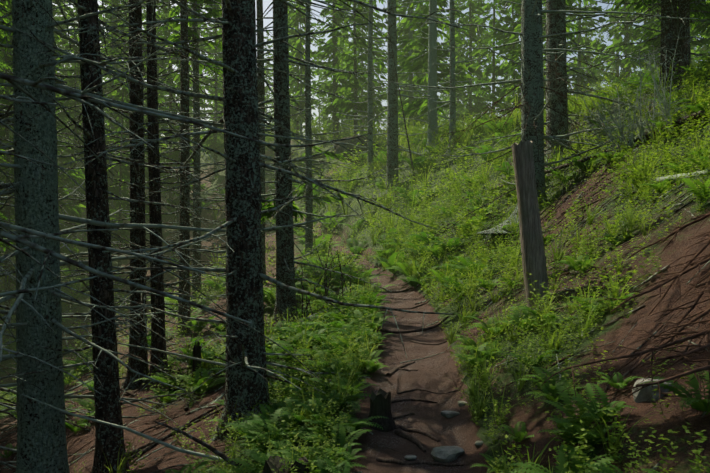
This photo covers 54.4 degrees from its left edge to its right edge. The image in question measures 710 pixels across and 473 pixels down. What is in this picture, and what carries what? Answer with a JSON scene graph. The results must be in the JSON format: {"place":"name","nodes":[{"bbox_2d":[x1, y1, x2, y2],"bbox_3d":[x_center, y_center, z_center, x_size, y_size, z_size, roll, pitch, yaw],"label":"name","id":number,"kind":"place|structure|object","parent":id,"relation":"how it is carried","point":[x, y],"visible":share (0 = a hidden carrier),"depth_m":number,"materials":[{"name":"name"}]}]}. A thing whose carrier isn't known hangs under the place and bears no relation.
{"place":"outdoors","nodes":[
{"label":"outdoors","id":0,"kind":"place"},
{"bbox_2d":[0,0,709,472],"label":"trees","id":1,"kind":"object","parent":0,"point":[38,294],"depth_m":12.96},
{"bbox_2d":[0,74,709,472],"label":"terrain","id":2,"kind":"structure","parent":0,"point":[440,374],"depth_m":7.70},
{"bbox_2d":[190,341,394,472],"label":"tree stumps","id":3,"kind":"object","parent":2,"relation":"on","point":[380,403],"visible":0.77,"depth_m":6.01,"materials":[{"name":"brown wood"}]},
{"bbox_2d":[0,43,709,472],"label":"ground plants","id":4,"kind":"object","parent":2,"relation":"on","point":[344,335],"visible":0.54,"depth_m":10.31,"materials":[{"name":"green plant"}]},
{"bbox_2d":[0,27,709,472],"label":"dead wood","id":5,"kind":"object","parent":2,"relation":"on","point":[692,265],"visible":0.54,"depth_m":9.87,"materials":[{"name":"brown wood"}]},
{"bbox_2d":[376,286,463,465],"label":"tree roots","id":6,"kind":"object","parent":2,"relation":"on","point":[400,430],"visible":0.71,"depth_m":6.38,"materials":[{"name":"brown wood"}]},
{"bbox_2d":[511,140,548,308],"bbox_3d":[2.037,0.067,7.913,0.473,2.354,0.267,0,0,16],"label":"wooden post","id":7,"kind":"object","parent":2,"relation":"on","point":[532,251],"visible":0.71,"depth_m":7.83,"materials":[{"name":"grey wood"}]},
{"bbox_2d":[404,378,671,461],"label":"rocks","id":8,"kind":"object","parent":2,"relation":"on","point":[446,453],"visible":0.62,"depth_m":5.12,"materials":[{"name":"stone"}]},
{"bbox_2d":[52,0,706,138],"label":"sky","id":9,"kind":"structure","parent":0,"point":[266,3],"materials":[{"name":"white"}]}
]}

